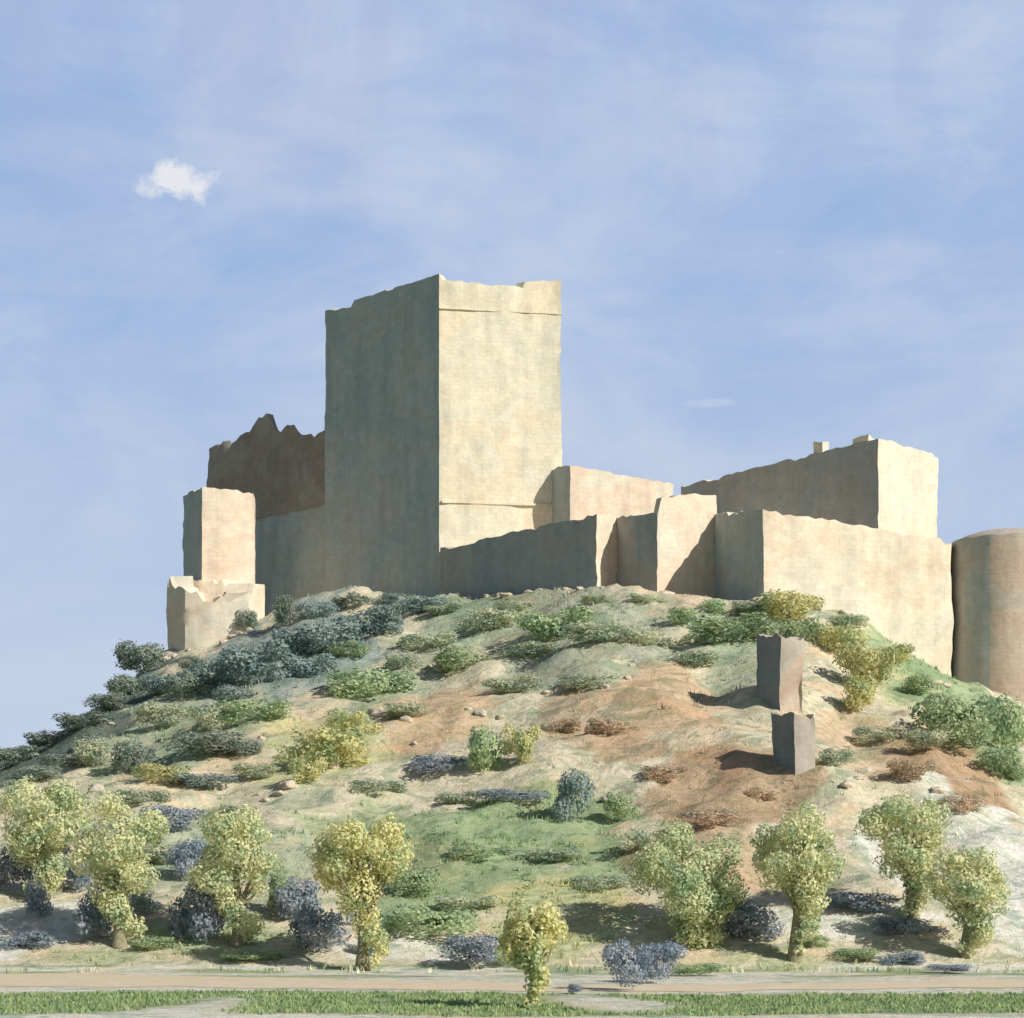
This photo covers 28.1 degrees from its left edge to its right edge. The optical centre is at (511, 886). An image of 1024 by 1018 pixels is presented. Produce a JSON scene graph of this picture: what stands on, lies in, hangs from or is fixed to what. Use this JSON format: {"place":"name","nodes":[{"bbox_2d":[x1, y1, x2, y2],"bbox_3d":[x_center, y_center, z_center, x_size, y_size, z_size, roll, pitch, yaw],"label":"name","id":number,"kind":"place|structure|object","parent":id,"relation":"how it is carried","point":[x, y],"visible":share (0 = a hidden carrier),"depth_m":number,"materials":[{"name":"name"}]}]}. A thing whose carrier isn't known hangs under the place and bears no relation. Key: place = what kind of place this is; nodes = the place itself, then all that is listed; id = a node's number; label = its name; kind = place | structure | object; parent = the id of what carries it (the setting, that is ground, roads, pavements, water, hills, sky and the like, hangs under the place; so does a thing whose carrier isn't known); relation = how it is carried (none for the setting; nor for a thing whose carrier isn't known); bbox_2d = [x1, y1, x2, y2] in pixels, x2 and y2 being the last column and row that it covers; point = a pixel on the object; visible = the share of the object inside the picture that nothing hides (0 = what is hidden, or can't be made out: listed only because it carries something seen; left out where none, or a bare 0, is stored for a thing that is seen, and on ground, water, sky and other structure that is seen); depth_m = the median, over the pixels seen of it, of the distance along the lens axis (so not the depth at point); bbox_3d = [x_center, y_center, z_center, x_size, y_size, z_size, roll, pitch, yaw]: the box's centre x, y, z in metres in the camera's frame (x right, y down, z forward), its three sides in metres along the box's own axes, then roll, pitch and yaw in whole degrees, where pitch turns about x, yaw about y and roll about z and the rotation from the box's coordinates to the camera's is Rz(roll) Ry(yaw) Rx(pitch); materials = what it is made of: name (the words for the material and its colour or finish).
{"place":"outdoors","nodes":[
{"label":"outdoors","id":0,"kind":"place"},
{"bbox_2d":[0,583,1023,1017],"bbox_3d":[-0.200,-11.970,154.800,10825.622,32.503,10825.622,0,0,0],"label":"ground","id":1,"kind":"structure","parent":0,"point":[738,725],"depth_m":126.46,"materials":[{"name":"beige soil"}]},
{"bbox_2d":[0,844,35,887],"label":"shrub","id":2,"kind":"object","parent":1,"relation":"on","point":[7,866],"visible":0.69,"depth_m":112.83,"materials":[{"name":"grey plant"}]},
{"bbox_2d":[0,744,44,767],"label":"bush","id":3,"kind":"object","parent":1,"relation":"on","point":[23,751],"visible":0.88,"depth_m":166.11,"materials":[{"name":"green plant"}]},
{"bbox_2d":[0,930,56,949],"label":"shrub","id":4,"kind":"object","parent":1,"relation":"on","point":[43,939],"visible":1,"depth_m":103.10,"materials":[{"name":"grey plant"}]},
{"bbox_2d":[1,765,64,780],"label":"bush","id":5,"kind":"object","parent":1,"relation":"on","point":[44,772],"visible":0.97,"depth_m":144.62,"materials":[{"name":"green plant"}]},
{"bbox_2d":[24,880,53,917],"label":"shrub","id":6,"kind":"object","parent":1,"relation":"on","point":[35,903],"visible":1,"depth_m":107.11,"materials":[{"name":"grey plant"}]},
{"bbox_2d":[0,774,96,900],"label":"olive tree","id":7,"kind":"object","parent":1,"relation":"on","point":[33,836],"visible":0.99,"depth_m":110.62,"materials":[{"name":"green plant"}]},
{"bbox_2d":[51,710,111,731],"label":"bush","id":8,"kind":"object","parent":1,"relation":"on","point":[71,722],"visible":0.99,"depth_m":165.08,"materials":[{"name":"green plant"}]},
{"bbox_2d":[72,737,113,766],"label":"bush","id":9,"kind":"object","parent":1,"relation":"on","point":[85,752],"visible":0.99,"depth_m":147.57,"materials":[{"name":"green plant"}]},
{"bbox_2d":[73,886,113,939],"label":"shrub","id":10,"kind":"object","parent":1,"relation":"on","point":[94,916],"visible":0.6,"depth_m":104.11,"materials":[{"name":"grey plant"}]},
{"bbox_2d":[81,692,128,711],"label":"bush","id":11,"kind":"object","parent":1,"relation":"on","point":[109,701],"visible":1,"depth_m":170.24,"materials":[{"name":"green plant"}]},
{"bbox_2d":[65,790,171,947],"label":"olive tree","id":12,"kind":"object","parent":1,"relation":"on","point":[117,885],"visible":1,"depth_m":102.80,"materials":[{"name":"green plant"}]},
{"bbox_2d":[103,673,145,694],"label":"bush","id":13,"kind":"object","parent":1,"relation":"on","point":[119,685],"visible":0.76,"depth_m":176.53,"materials":[{"name":"green plant"}]},
{"bbox_2d":[110,738,155,769],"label":"bush","id":14,"kind":"object","parent":1,"relation":"on","point":[136,758],"visible":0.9,"depth_m":145.21,"materials":[{"name":"green plant"}]},
{"bbox_2d":[112,638,166,673],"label":"bush","id":15,"kind":"object","parent":1,"relation":"on","point":[129,657],"visible":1,"depth_m":185.07,"materials":[{"name":"green plant"}]},
{"bbox_2d":[112,787,172,804],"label":"bush","id":16,"kind":"object","parent":1,"relation":"on","point":[158,796],"visible":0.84,"depth_m":130.61,"materials":[{"name":"green plant"}]},
{"bbox_2d":[130,762,191,782],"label":"bush","id":17,"kind":"object","parent":1,"relation":"on","point":[150,769],"visible":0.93,"depth_m":135.83,"materials":[{"name":"green plant"}]},
{"bbox_2d":[133,702,191,726],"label":"bush","id":18,"kind":"object","parent":1,"relation":"on","point":[146,709],"visible":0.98,"depth_m":157.43,"materials":[{"name":"green plant"}]},
{"bbox_2d":[140,802,205,831],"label":"bush","id":19,"kind":"object","parent":1,"relation":"on","point":[188,815],"visible":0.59,"depth_m":122.76,"materials":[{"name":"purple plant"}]},
{"bbox_2d":[163,835,207,877],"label":"shrub","id":20,"kind":"object","parent":1,"relation":"on","point":[183,862],"visible":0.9,"depth_m":113.28,"materials":[{"name":"grey plant"}]},
{"bbox_2d":[162,672,214,695],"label":"bush","id":21,"kind":"object","parent":1,"relation":"on","point":[178,686],"visible":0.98,"depth_m":166.38,"materials":[{"name":"green plant"}]},
{"bbox_2d":[166,879,225,940],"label":"shrub","id":22,"kind":"object","parent":1,"relation":"on","point":[193,924],"visible":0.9,"depth_m":103.51,"materials":[{"name":"grey plant"}]},
{"bbox_2d":[164,771,236,787],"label":"bush","id":23,"kind":"object","parent":1,"relation":"on","point":[189,778],"visible":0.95,"depth_m":135.29,"materials":[{"name":"green plant"}]},
{"bbox_2d":[160,729,245,757],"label":"bush","id":24,"kind":"object","parent":1,"relation":"on","point":[215,742],"visible":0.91,"depth_m":143.12,"materials":[{"name":"green plant"}]},
{"bbox_2d":[176,657,241,689],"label":"bush","id":25,"kind":"object","parent":1,"relation":"on","point":[225,676],"visible":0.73,"depth_m":167.63,"materials":[{"name":"green plant"}]},
{"bbox_2d":[186,701,240,728],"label":"bush","id":26,"kind":"object","parent":1,"relation":"on","point":[210,718],"visible":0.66,"depth_m":152.84,"materials":[{"name":"green plant"}]},
{"bbox_2d":[186,802,285,946],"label":"olive tree","id":27,"kind":"object","parent":1,"relation":"on","point":[238,863],"visible":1,"depth_m":102.80,"materials":[{"name":"green plant"}]},
{"bbox_2d":[214,697,293,724],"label":"bush","id":28,"kind":"object","parent":1,"relation":"on","point":[243,706],"visible":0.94,"depth_m":149.59,"materials":[{"name":"green plant"}]},
{"bbox_2d":[231,762,280,777],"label":"bush","id":29,"kind":"object","parent":1,"relation":"on","point":[247,768],"visible":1,"depth_m":136.92,"materials":[{"name":"green plant"}]},
{"bbox_2d":[216,638,296,682],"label":"bush","id":30,"kind":"object","parent":1,"relation":"on","point":[241,662],"visible":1,"depth_m":163.13,"materials":[{"name":"green plant"}]},
{"bbox_2d":[272,595,298,625],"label":"bush","id":31,"kind":"object","parent":1,"relation":"on","point":[282,607],"visible":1,"depth_m":184.57,"materials":[{"name":"green plant"}]},
{"bbox_2d":[273,875,323,919],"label":"shrub","id":32,"kind":"object","parent":1,"relation":"on","point":[298,899],"visible":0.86,"depth_m":106.20,"materials":[{"name":"grey plant"}]},
{"bbox_2d":[267,624,330,655],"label":"bush","id":33,"kind":"object","parent":1,"relation":"on","point":[286,635],"visible":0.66,"depth_m":168.41,"materials":[{"name":"green plant"}]},
{"bbox_2d":[288,757,328,783],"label":"bush","id":34,"kind":"object","parent":1,"relation":"on","point":[310,774],"visible":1,"depth_m":132.74,"materials":[{"name":"green plant"}]},
{"bbox_2d":[284,653,339,677],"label":"bush","id":35,"kind":"object","parent":1,"relation":"on","point":[304,666],"visible":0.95,"depth_m":164.96,"materials":[{"name":"green plant"}]},
{"bbox_2d":[291,601,340,618],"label":"bush","id":36,"kind":"object","parent":1,"relation":"on","point":[321,608],"visible":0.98,"depth_m":185.54,"materials":[{"name":"green plant"}]},
{"bbox_2d":[272,723,370,768],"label":"bush","id":37,"kind":"object","parent":1,"relation":"on","point":[335,748],"visible":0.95,"depth_m":137.75,"materials":[{"name":"green plant"}]},
{"bbox_2d":[288,904,354,952],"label":"shrub","id":38,"kind":"object","parent":1,"relation":"on","point":[301,925],"visible":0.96,"depth_m":101.61,"materials":[{"name":"grey plant"}]},
{"bbox_2d":[297,618,366,653],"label":"bush","id":39,"kind":"object","parent":1,"relation":"on","point":[334,637],"visible":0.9,"depth_m":168.26,"materials":[{"name":"green plant"}]},
{"bbox_2d":[322,708,384,735],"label":"bush","id":40,"kind":"object","parent":1,"relation":"on","point":[338,722],"visible":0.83,"depth_m":143.15,"materials":[{"name":"green plant"}]},
{"bbox_2d":[304,812,415,970],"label":"olive tree","id":41,"kind":"object","parent":1,"relation":"on","point":[338,850],"visible":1,"depth_m":97.22,"materials":[{"name":"green plant"}]},
{"bbox_2d":[331,604,404,638],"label":"bush","id":42,"kind":"object","parent":1,"relation":"on","point":[383,618],"visible":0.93,"depth_m":171.24,"materials":[{"name":"green plant"}]},
{"bbox_2d":[325,663,419,698],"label":"bush","id":43,"kind":"object","parent":1,"relation":"on","point":[382,680],"visible":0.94,"depth_m":158.15,"materials":[{"name":"green plant"}]},
{"bbox_2d":[348,777,408,792],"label":"bush","id":44,"kind":"object","parent":1,"relation":"on","point":[390,785],"visible":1,"depth_m":131.47,"materials":[{"name":"green plant"}]},
{"bbox_2d":[382,701,430,716],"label":"bush","id":45,"kind":"object","parent":1,"relation":"on","point":[400,709],"visible":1,"depth_m":146.65,"materials":[{"name":"green plant"}]},
{"bbox_2d":[385,866,441,895],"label":"bush","id":46,"kind":"object","parent":1,"relation":"on","point":[420,879],"visible":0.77,"depth_m":109.79,"materials":[{"name":"green plant"}]},
{"bbox_2d":[387,595,447,612],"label":"bush","id":47,"kind":"object","parent":1,"relation":"on","point":[415,602],"visible":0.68,"depth_m":182.36,"materials":[{"name":"green plant"}]},
{"bbox_2d":[398,630,459,649],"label":"bush","id":48,"kind":"object","parent":1,"relation":"on","point":[435,640],"visible":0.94,"depth_m":167.88,"materials":[{"name":"green plant"}]},
{"bbox_2d":[378,903,481,938],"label":"bush","id":49,"kind":"object","parent":1,"relation":"on","point":[406,919],"visible":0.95,"depth_m":104.00,"materials":[{"name":"green plant"}]},
{"bbox_2d":[409,751,468,773],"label":"bush","id":50,"kind":"object","parent":1,"relation":"on","point":[426,761],"visible":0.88,"depth_m":134.66,"materials":[{"name":"grey plant"}]},
{"bbox_2d":[432,645,496,673],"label":"bush","id":51,"kind":"object","parent":1,"relation":"on","point":[448,658],"visible":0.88,"depth_m":161.09,"materials":[{"name":"green plant"}]},
{"bbox_2d":[432,893,501,911],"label":"bush","id":52,"kind":"object","parent":1,"relation":"on","point":[456,901],"visible":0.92,"depth_m":107.00,"materials":[{"name":"green plant"}]},
{"bbox_2d":[436,932,499,966],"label":"shrub","id":53,"kind":"object","parent":1,"relation":"on","point":[475,949],"visible":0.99,"depth_m":98.20,"materials":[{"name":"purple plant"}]},
{"bbox_2d":[450,607,519,629],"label":"bush","id":54,"kind":"object","parent":1,"relation":"on","point":[499,617],"visible":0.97,"depth_m":170.57,"materials":[{"name":"green plant"}]},
{"bbox_2d":[465,725,508,771],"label":"bush","id":55,"kind":"object","parent":1,"relation":"on","point":[478,741],"visible":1,"depth_m":133.31,"materials":[{"name":"green plant"}]},
{"bbox_2d":[481,675,540,692],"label":"bush","id":56,"kind":"object","parent":1,"relation":"on","point":[500,685],"visible":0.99,"depth_m":150.05,"materials":[{"name":"green plant"}]},
{"bbox_2d":[474,788,551,801],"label":"bush","id":57,"kind":"object","parent":1,"relation":"on","point":[493,793],"visible":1,"depth_m":127.32,"materials":[{"name":"grey plant"}]},
{"bbox_2d":[88,586,951,811],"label":"boulders","id":58,"kind":"object","parent":1,"relation":"on","point":[373,712],"visible":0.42,"depth_m":147.13,"materials":[{"name":"beige stone"}]},
{"bbox_2d":[501,723,541,762],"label":"bush","id":59,"kind":"object","parent":1,"relation":"on","point":[523,743],"visible":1,"depth_m":133.09,"materials":[{"name":"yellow plant"}]},
{"bbox_2d":[493,640,560,657],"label":"bush","id":60,"kind":"object","parent":1,"relation":"on","point":[531,648],"visible":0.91,"depth_m":160.36,"materials":[{"name":"green plant"}]},
{"bbox_2d":[496,897,573,1006],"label":"olive tree","id":61,"kind":"object","parent":1,"relation":"on","point":[532,941],"visible":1,"depth_m":67.62,"materials":[{"name":"yellow plant"}]},
{"bbox_2d":[505,847,584,862],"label":"bush","id":62,"kind":"object","parent":1,"relation":"on","point":[554,854],"visible":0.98,"depth_m":114.95,"materials":[{"name":"green plant"}]},
{"bbox_2d":[514,605,594,641],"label":"bush","id":63,"kind":"object","parent":1,"relation":"on","point":[544,627],"visible":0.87,"depth_m":161.91,"materials":[{"name":"green plant"}]},
{"bbox_2d":[552,766,595,821],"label":"bush","id":64,"kind":"object","parent":1,"relation":"on","point":[580,783],"visible":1,"depth_m":123.47,"materials":[{"name":"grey plant"}]},
{"bbox_2d":[557,620,631,641],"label":"bush","id":65,"kind":"object","parent":1,"relation":"on","point":[583,629],"visible":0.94,"depth_m":156.90,"materials":[{"name":"green plant"}]},
{"bbox_2d":[166,274,1023,702],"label":"castle","id":66,"kind":"structure","parent":1,"relation":"on","point":[426,462],"depth_m":190.46,"materials":[{"name":"stone"}]},
{"bbox_2d":[564,874,632,889],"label":"bush","id":67,"kind":"object","parent":1,"relation":"on","point":[608,879],"visible":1,"depth_m":110.32,"materials":[{"name":"green plant"}]},
{"bbox_2d":[583,717,640,733],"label":"bush","id":68,"kind":"object","parent":1,"relation":"on","point":[604,725],"visible":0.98,"depth_m":137.66,"materials":[{"name":"brown plant"}]},
{"bbox_2d":[603,791,641,820],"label":"bush","id":69,"kind":"object","parent":1,"relation":"on","point":[617,804],"visible":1,"depth_m":123.64,"materials":[{"name":"green plant"}]},
{"bbox_2d":[601,937,655,988],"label":"shrub","id":70,"kind":"object","parent":1,"relation":"on","point":[638,962],"visible":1,"depth_m":78.67,"materials":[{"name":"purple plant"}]},
{"bbox_2d":[611,829,654,850],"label":"bush","id":71,"kind":"object","parent":1,"relation":"on","point":[639,837],"visible":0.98,"depth_m":115.49,"materials":[{"name":"green plant"}]},
{"bbox_2d":[617,628,679,645],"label":"bush","id":72,"kind":"object","parent":1,"relation":"on","point":[636,636],"visible":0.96,"depth_m":156.68,"materials":[{"name":"green plant"}]},
{"bbox_2d":[635,938,688,981],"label":"shrub","id":73,"kind":"object","parent":1,"relation":"on","point":[668,953],"visible":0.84,"depth_m":84.70,"materials":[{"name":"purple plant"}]},
{"bbox_2d":[619,817,749,951],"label":"olive tree","id":74,"kind":"object","parent":1,"relation":"on","point":[706,899],"visible":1,"depth_m":101.92,"materials":[{"name":"green plant"}]},
{"bbox_2d":[661,649,720,666],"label":"bush","id":75,"kind":"object","parent":1,"relation":"on","point":[700,656],"visible":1,"depth_m":151.95,"materials":[{"name":"green plant"}]},
{"bbox_2d":[673,808,744,826],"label":"bush","id":76,"kind":"object","parent":1,"relation":"on","point":[716,816],"visible":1,"depth_m":118.53,"materials":[{"name":"brown plant"}]},
{"bbox_2d":[680,610,780,644],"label":"bush","id":77,"kind":"object","parent":1,"relation":"on","point":[744,624],"visible":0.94,"depth_m":155.63,"materials":[{"name":"green plant"}]},
{"bbox_2d":[721,897,785,940],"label":"shrub","id":78,"kind":"object","parent":1,"relation":"on","point":[751,911],"visible":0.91,"depth_m":102.71,"materials":[{"name":"grey plant"}]},
{"bbox_2d":[756,633,804,711],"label":"ruined stone pier","id":79,"kind":"structure","parent":1,"relation":"on","point":[780,666],"depth_m":140.85,"materials":[{"name":"beige stone"}]},
{"bbox_2d":[755,589,826,621],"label":"bush","id":80,"kind":"object","parent":1,"relation":"on","point":[774,610],"visible":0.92,"depth_m":161.43,"materials":[{"name":"yellow plant"}]},
{"bbox_2d":[771,712,815,774],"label":"ruined stone pier","id":81,"kind":"structure","parent":1,"relation":"on","point":[793,741],"depth_m":126.33,"materials":[{"name":"beige stone"}]},
{"bbox_2d":[747,798,846,961],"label":"olive tree","id":82,"kind":"object","parent":1,"relation":"on","point":[816,870],"visible":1,"depth_m":99.80,"materials":[{"name":"green plant"}]},
{"bbox_2d":[774,616,826,640],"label":"bush","id":83,"kind":"object","parent":1,"relation":"on","point":[805,627],"visible":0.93,"depth_m":155.04,"materials":[{"name":"green plant"}]},
{"bbox_2d":[813,622,869,655],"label":"bush","id":84,"kind":"object","parent":1,"relation":"on","point":[838,634],"visible":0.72,"depth_m":155.09,"materials":[{"name":"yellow plant"}]},
{"bbox_2d":[840,674,876,711],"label":"bush","id":85,"kind":"object","parent":1,"relation":"on","point":[856,697],"visible":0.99,"depth_m":142.39,"materials":[{"name":"yellow plant"}]},
{"bbox_2d":[823,891,901,911],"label":"shrub","id":86,"kind":"object","parent":1,"relation":"on","point":[851,898],"visible":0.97,"depth_m":105.41,"materials":[{"name":"grey plant"}]},
{"bbox_2d":[832,642,898,690],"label":"bush","id":87,"kind":"object","parent":1,"relation":"on","point":[857,659],"visible":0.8,"depth_m":148.37,"materials":[{"name":"yellow plant"}]},
{"bbox_2d":[851,725,906,743],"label":"bush","id":88,"kind":"object","parent":1,"relation":"on","point":[888,733],"visible":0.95,"depth_m":137.29,"materials":[{"name":"green plant"}]},
{"bbox_2d":[853,790,954,919],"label":"olive tree","id":89,"kind":"object","parent":1,"relation":"on","point":[910,859],"visible":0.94,"depth_m":104.06,"materials":[{"name":"green plant"}]},
{"bbox_2d":[870,916,950,935],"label":"shrub","id":90,"kind":"object","parent":1,"relation":"on","point":[885,923],"visible":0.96,"depth_m":103.18,"materials":[{"name":"grey plant"}]},
{"bbox_2d":[885,758,936,781],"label":"bush","id":91,"kind":"object","parent":1,"relation":"on","point":[896,767],"visible":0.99,"depth_m":125.73,"materials":[{"name":"brown plant"}]},
{"bbox_2d":[902,727,949,749],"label":"bush","id":92,"kind":"object","parent":1,"relation":"on","point":[923,738],"visible":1,"depth_m":134.07,"materials":[{"name":"green plant"}]},
{"bbox_2d":[908,690,1006,748],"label":"bush","id":93,"kind":"object","parent":1,"relation":"on","point":[975,719],"visible":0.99,"depth_m":136.89,"materials":[{"name":"green plant"}]},
{"bbox_2d":[936,794,990,811],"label":"bush","id":94,"kind":"object","parent":1,"relation":"on","point":[969,801],"visible":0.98,"depth_m":121.27,"materials":[{"name":"brown plant"}]},
{"bbox_2d":[922,845,1013,957],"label":"olive tree","id":95,"kind":"object","parent":1,"relation":"on","point":[969,873],"visible":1,"depth_m":100.48,"materials":[{"name":"green plant"}]},
{"bbox_2d":[975,744,1023,779],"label":"bush","id":96,"kind":"object","parent":1,"relation":"on","point":[1009,760],"visible":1,"depth_m":133.76,"materials":[{"name":"green plant"}]},
{"bbox_2d":[985,691,1023,750],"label":"bush","id":97,"kind":"object","parent":1,"relation":"on","point":[1007,728],"visible":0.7,"depth_m":143.55,"materials":[{"name":"green plant"}]},
{"bbox_2d":[0,988,1023,1016],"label":"meadow grass","id":98,"kind":"structure","parent":0,"point":[489,999],"depth_m":69.82,"materials":[{"name":"green plant"}]},
{"bbox_2d":[0,973,1023,991],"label":"dirt path","id":99,"kind":"structure","parent":0,"point":[56,979],"depth_m":83.44,"materials":[{"name":"beige soil"}]},
{"bbox_2d":[0,0,1023,747],"label":"sky","id":100,"kind":"structure","parent":0,"point":[770,230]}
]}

